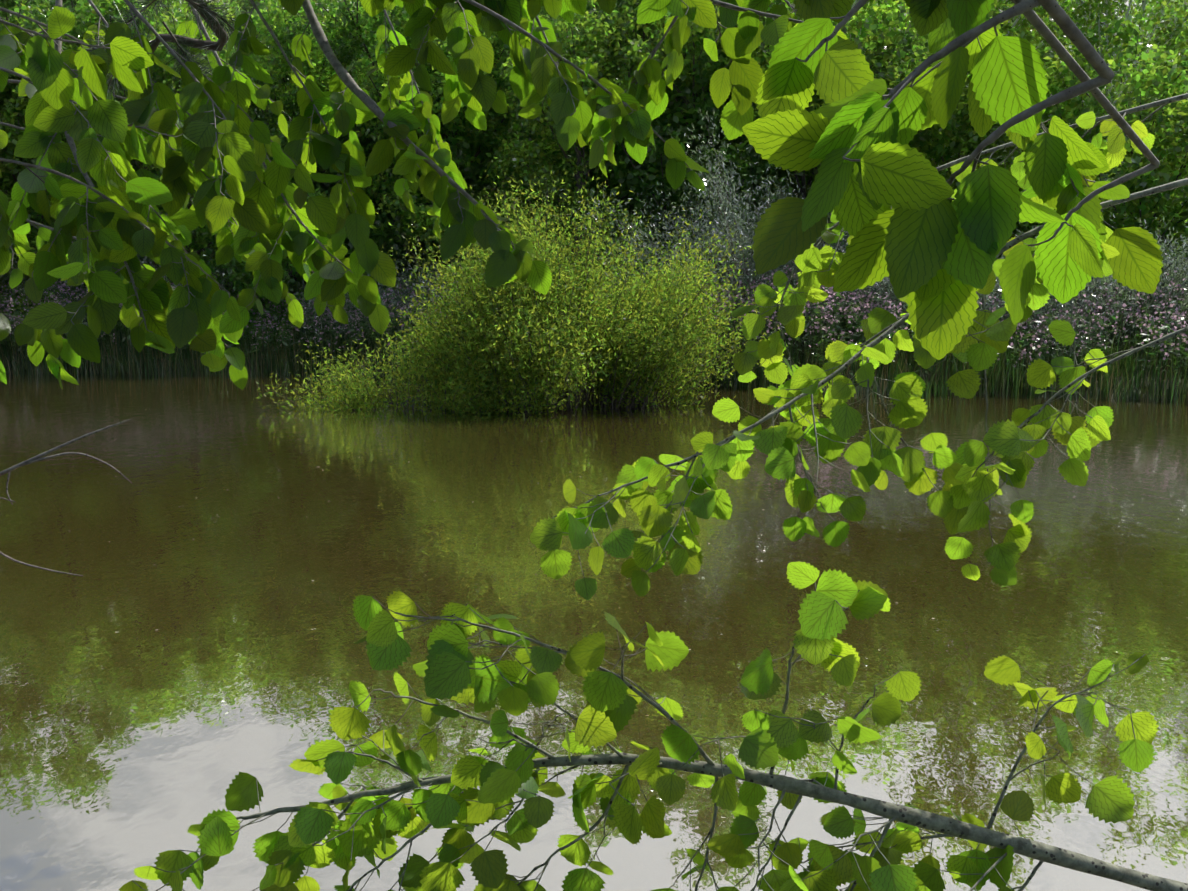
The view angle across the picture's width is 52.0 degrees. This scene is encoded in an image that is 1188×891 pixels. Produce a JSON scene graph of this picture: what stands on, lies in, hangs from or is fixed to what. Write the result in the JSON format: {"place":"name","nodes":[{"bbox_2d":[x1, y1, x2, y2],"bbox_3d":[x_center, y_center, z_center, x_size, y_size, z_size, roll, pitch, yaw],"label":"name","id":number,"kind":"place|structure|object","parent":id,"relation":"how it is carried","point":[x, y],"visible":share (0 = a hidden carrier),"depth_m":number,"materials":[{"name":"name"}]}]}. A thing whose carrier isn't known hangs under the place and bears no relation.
{"place":"outdoors","nodes":[
{"label":"outdoors","id":0,"kind":"place"},
{"bbox_2d":[0,372,1187,890],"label":"pond water","id":1,"kind":"structure","parent":0,"point":[148,710],"depth_m":6.76,"materials":[{"name":"brown liquid"}]},
{"bbox_2d":[245,157,783,416],"bbox_3d":[-0.986,-2.534,19.933,8.538,3.996,6.406,0,7,2],"label":"bush","id":2,"kind":"object","parent":1,"relation":"in","point":[517,343],"visible":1,"depth_m":18.84,"materials":[{"name":"green plant"}]},
{"bbox_2d":[44,393,1187,715],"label":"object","id":3,"kind":"object","parent":1,"relation":"on","point":[708,543],"visible":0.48,"depth_m":10.06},
{"bbox_2d":[118,93,1187,890],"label":"aspen tree","id":4,"kind":"object","parent":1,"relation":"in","point":[378,819],"visible":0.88,"depth_m":1.48,"materials":[{"name":"green plant"}]},
{"bbox_2d":[2,0,1187,334],"label":"sky","id":5,"kind":"structure","parent":0,"point":[1127,1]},
{"bbox_2d":[5,287,1187,400],"bbox_3d":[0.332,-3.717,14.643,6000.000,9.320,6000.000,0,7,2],"label":"ground","id":6,"kind":"structure","parent":0,"point":[949,391],"depth_m":23.32,"materials":[{"name":"brown soil"}]},
{"bbox_2d":[1,0,77,73],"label":"forest tree","id":7,"kind":"object","parent":6,"relation":"on","point":[34,10],"depth_m":42.30,"materials":[{"name":"green plant"}]},
{"bbox_2d":[0,0,117,262],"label":"forest tree","id":8,"kind":"object","parent":6,"relation":"on","point":[82,6],"depth_m":32.68,"materials":[{"name":"green plant"}]},
{"bbox_2d":[0,41,124,345],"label":"forest shrub","id":9,"kind":"object","parent":6,"relation":"on","point":[13,138],"visible":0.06,"depth_m":30.23,"materials":[{"name":"green plant"}]},
{"bbox_2d":[0,0,138,313],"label":"tree","id":10,"kind":"object","parent":6,"relation":"on","point":[6,93],"visible":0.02,"depth_m":30.83,"materials":[{"name":"green plant"}]},
{"bbox_2d":[17,0,210,322],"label":"forest shrub","id":11,"kind":"object","parent":6,"relation":"on","point":[106,18],"depth_m":31.72,"materials":[{"name":"green plant"}]},
{"bbox_2d":[10,0,234,250],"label":"forest tree","id":12,"kind":"object","parent":6,"relation":"on","point":[36,1],"depth_m":40.84,"materials":[{"name":"green plant"}]},
{"bbox_2d":[0,0,272,576],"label":"bare branch","id":13,"kind":"object","parent":6,"relation":"on","point":[208,14],"visible":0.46,"depth_m":3.43,"materials":[{"name":"grey plant"}]},
{"bbox_2d":[74,0,252,266],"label":"forest tree","id":14,"kind":"object","parent":6,"relation":"on","point":[162,31],"depth_m":34.90,"materials":[{"name":"green plant"}]},
{"bbox_2d":[85,0,300,295],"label":"tree","id":15,"kind":"object","parent":6,"relation":"on","point":[165,74],"depth_m":31.98,"materials":[{"name":"green plant"}]},
{"bbox_2d":[208,0,314,87],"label":"forest tree","id":16,"kind":"object","parent":6,"relation":"on","point":[240,12],"depth_m":46.40,"materials":[{"name":"green plant"}]},
{"bbox_2d":[188,139,345,343],"bbox_3d":[-8.420,-4.877,30.843,4.244,6.037,4.296,-6,9,-41],"label":"forest shrub","id":17,"kind":"object","parent":6,"relation":"on","point":[239,275],"visible":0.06,"depth_m":30.45,"materials":[{"name":"green plant"}]},
{"bbox_2d":[226,2,373,343],"bbox_3d":[-7.923,-6.910,32.561,4.954,9.196,5.177,3,8,25],"label":"tree","id":18,"kind":"object","parent":6,"relation":"on","point":[289,31],"visible":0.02,"depth_m":31.07,"materials":[{"name":"green plant"}]},
{"bbox_2d":[207,0,395,338],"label":"forest tree","id":19,"kind":"object","parent":6,"relation":"on","point":[319,57],"depth_m":32.10,"materials":[{"name":"green plant"}]},
{"bbox_2d":[223,0,404,322],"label":"forest tree","id":20,"kind":"object","parent":6,"relation":"on","point":[258,3],"depth_m":37.56,"materials":[{"name":"green plant"}]},
{"bbox_2d":[266,70,506,294],"bbox_3d":[-5.296,-5.988,32.478,5.723,8.141,5.793,5,9,37],"label":"forest shrub","id":21,"kind":"object","parent":6,"relation":"on","point":[383,234],"visible":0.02,"depth_m":31.38,"materials":[{"name":"green plant"}]},
{"bbox_2d":[345,2,492,275],"bbox_3d":[-6.532,-9.374,40.021,7.231,11.852,6.234,7,10,44],"label":"forest tree","id":22,"kind":"object","parent":6,"relation":"on","point":[376,97],"depth_m":39.28,"materials":[{"name":"green plant"}]},
{"bbox_2d":[311,0,546,272],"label":"forest tree","id":23,"kind":"object","parent":6,"relation":"on","point":[374,23],"depth_m":31.59,"materials":[{"name":"green plant"}]},
{"bbox_2d":[346,2,562,319],"bbox_3d":[-3.904,-7.067,31.888,5.962,9.772,5.139,-6,9,-39],"label":"tree","id":24,"kind":"object","parent":6,"relation":"on","point":[485,140],"visible":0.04,"depth_m":31.11,"materials":[{"name":"green plant"}]},
{"bbox_2d":[451,125,551,294],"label":"forest shrub","id":25,"kind":"object","parent":6,"relation":"on","point":[490,162],"depth_m":42.36,"materials":[{"name":"green plant"}]},
{"bbox_2d":[460,15,618,255],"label":"forest tree","id":26,"kind":"object","parent":6,"relation":"on","point":[509,132],"depth_m":44.21,"materials":[{"name":"green plant"}]},
{"bbox_2d":[492,6,670,278],"bbox_3d":[-0.610,-9.953,37.597,6.277,13.566,7.173,0,7,4],"label":"forest tree","id":27,"kind":"object","parent":6,"relation":"on","point":[530,138],"depth_m":36.75,"materials":[{"name":"green plant"}]},
{"bbox_2d":[0,0,1163,389],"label":"alder tree","id":28,"kind":"object","parent":6,"relation":"on","point":[928,248],"visible":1,"depth_m":2.60,"materials":[{"name":"green plant"}]},
{"bbox_2d":[490,0,675,301],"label":"tree","id":29,"kind":"object","parent":6,"relation":"on","point":[585,49],"visible":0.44,"depth_m":29.12,"materials":[{"name":"green plant"}]},
{"bbox_2d":[0,323,1187,403],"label":"reeds","id":30,"kind":"object","parent":6,"relation":"on","point":[1117,369],"depth_m":23.85,"materials":[{"name":"green plant"}]},
{"bbox_2d":[0,108,1187,375],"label":"bank willow bushes","id":31,"kind":"object","parent":6,"relation":"on","point":[730,210],"visible":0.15,"depth_m":25.32,"materials":[{"name":"grey plant"}]},
{"bbox_2d":[0,258,1187,390],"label":"balsam flowers","id":32,"kind":"object","parent":6,"relation":"on","point":[859,333],"visible":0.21,"depth_m":23.89,"materials":[{"name":"green plant"}]},
{"bbox_2d":[502,0,765,261],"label":"forest tree","id":33,"kind":"object","parent":6,"relation":"on","point":[643,35],"depth_m":32.81,"materials":[{"name":"green plant"}]},
{"bbox_2d":[554,0,821,216],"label":"forest tree","id":34,"kind":"object","parent":6,"relation":"on","point":[661,115],"depth_m":35.63,"materials":[{"name":"green plant"}]},
{"bbox_2d":[606,0,790,288],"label":"tree","id":35,"kind":"object","parent":6,"relation":"on","point":[695,37],"visible":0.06,"depth_m":29.65,"materials":[{"name":"green plant"}]},
{"bbox_2d":[586,26,821,295],"bbox_3d":[3.025,-6.020,31.002,5.980,8.405,5.908,2,7,13],"label":"forest shrub","id":36,"kind":"object","parent":6,"relation":"on","point":[695,120],"visible":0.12,"depth_m":29.34,"materials":[{"name":"green plant"}]},
{"bbox_2d":[655,2,848,264],"bbox_3d":[4.639,-8.626,37.348,5.807,10.831,6.785,4,8,31],"label":"forest tree","id":37,"kind":"object","parent":6,"relation":"on","point":[763,56],"depth_m":35.56,"materials":[{"name":"green plant"}]},
{"bbox_2d":[755,167,843,312],"bbox_3d":[5.132,-6.748,34.563,4.512,8.109,5.205,-2,7,-14],"label":"forest shrub","id":38,"kind":"object","parent":6,"relation":"on","point":[799,196],"depth_m":34.24,"materials":[{"name":"green plant"}]},
{"bbox_2d":[704,0,938,344],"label":"birch tree","id":39,"kind":"object","parent":6,"relation":"on","point":[892,38],"visible":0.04,"depth_m":29.31,"materials":[{"name":"green plant"}]},
{"bbox_2d":[737,0,930,248],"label":"birch tree","id":40,"kind":"object","parent":6,"relation":"on","point":[888,4],"depth_m":30.91,"materials":[{"name":"green plant"}]},
{"bbox_2d":[819,4,964,158],"bbox_3d":[9.889,-8.914,39.035,6.194,11.036,6.115,0,7,2],"label":"birch tree","id":41,"kind":"object","parent":6,"relation":"on","point":[853,18],"depth_m":37.95,"materials":[{"name":"green plant"}]},
{"bbox_2d":[855,2,928,78],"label":"birch tree","id":42,"kind":"object","parent":6,"relation":"on","point":[861,8],"depth_m":42.05,"materials":[{"name":"green plant"}]},
{"bbox_2d":[849,0,1001,167],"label":"birch tree","id":43,"kind":"object","parent":6,"relation":"on","point":[908,26],"depth_m":34.33,"materials":[{"name":"green plant"}]},
{"bbox_2d":[864,5,1064,332],"bbox_3d":[8.700,-6.470,29.758,5.940,9.255,5.150,0,7,-2],"label":"birch tree","id":44,"kind":"object","parent":6,"relation":"on","point":[937,141],"visible":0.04,"depth_m":28.42,"materials":[{"name":"green plant"}]},
{"bbox_2d":[888,0,1110,241],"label":"birch tree","id":45,"kind":"object","parent":6,"relation":"on","point":[1011,31],"visible":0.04,"depth_m":29.62,"materials":[{"name":"green plant"}]},
{"bbox_2d":[911,0,1118,264],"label":"birch tree","id":46,"kind":"object","parent":6,"relation":"on","point":[1007,163],"depth_m":34.12,"materials":[{"name":"green plant"}]},
{"bbox_2d":[943,0,1118,259],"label":"birch tree","id":47,"kind":"object","parent":6,"relation":"on","point":[1031,41],"depth_m":37.29,"materials":[{"name":"green plant"}]},
{"bbox_2d":[1003,0,1153,179],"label":"forest tree","id":48,"kind":"object","parent":6,"relation":"on","point":[1108,50],"depth_m":55.75,"materials":[{"name":"green plant"}]},
{"bbox_2d":[1007,0,1187,333],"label":"birch tree","id":49,"kind":"object","parent":6,"relation":"on","point":[1105,7],"visible":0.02,"depth_m":31.32,"materials":[{"name":"green plant"}]},
{"bbox_2d":[1065,0,1135,203],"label":"forest tree","id":50,"kind":"object","parent":6,"relation":"on","point":[1119,70],"depth_m":57.66,"materials":[{"name":"green plant"}]},
{"bbox_2d":[1033,5,1187,347],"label":"birch tree","id":51,"kind":"object","parent":6,"relation":"on","point":[1160,128],"visible":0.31,"depth_m":27.52,"materials":[{"name":"green plant"}]},
{"bbox_2d":[1036,0,1187,301],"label":"birch tree","id":52,"kind":"object","parent":6,"relation":"on","point":[1144,13],"depth_m":34.78,"materials":[{"name":"green plant"}]},
{"bbox_2d":[1094,0,1137,81],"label":"spruce tree","id":53,"kind":"object","parent":6,"relation":"on","point":[1118,15],"depth_m":63.94,"materials":[{"name":"green plant"}]},
{"bbox_2d":[1113,30,1187,274],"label":"birch tree","id":54,"kind":"object","parent":6,"relation":"on","point":[1170,173],"depth_m":38.92,"materials":[{"name":"green plant"}]},
{"bbox_2d":[1129,0,1187,213],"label":"forest tree","id":55,"kind":"object","parent":6,"relation":"on","point":[1175,18],"depth_m":52.17,"materials":[{"name":"green plant"}]},
{"bbox_2d":[1165,20,1187,65],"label":"birch tree","id":56,"kind":"object","parent":6,"relation":"on","point":[1177,39],"depth_m":30.60,"materials":[{"name":"green plant"}]}
]}

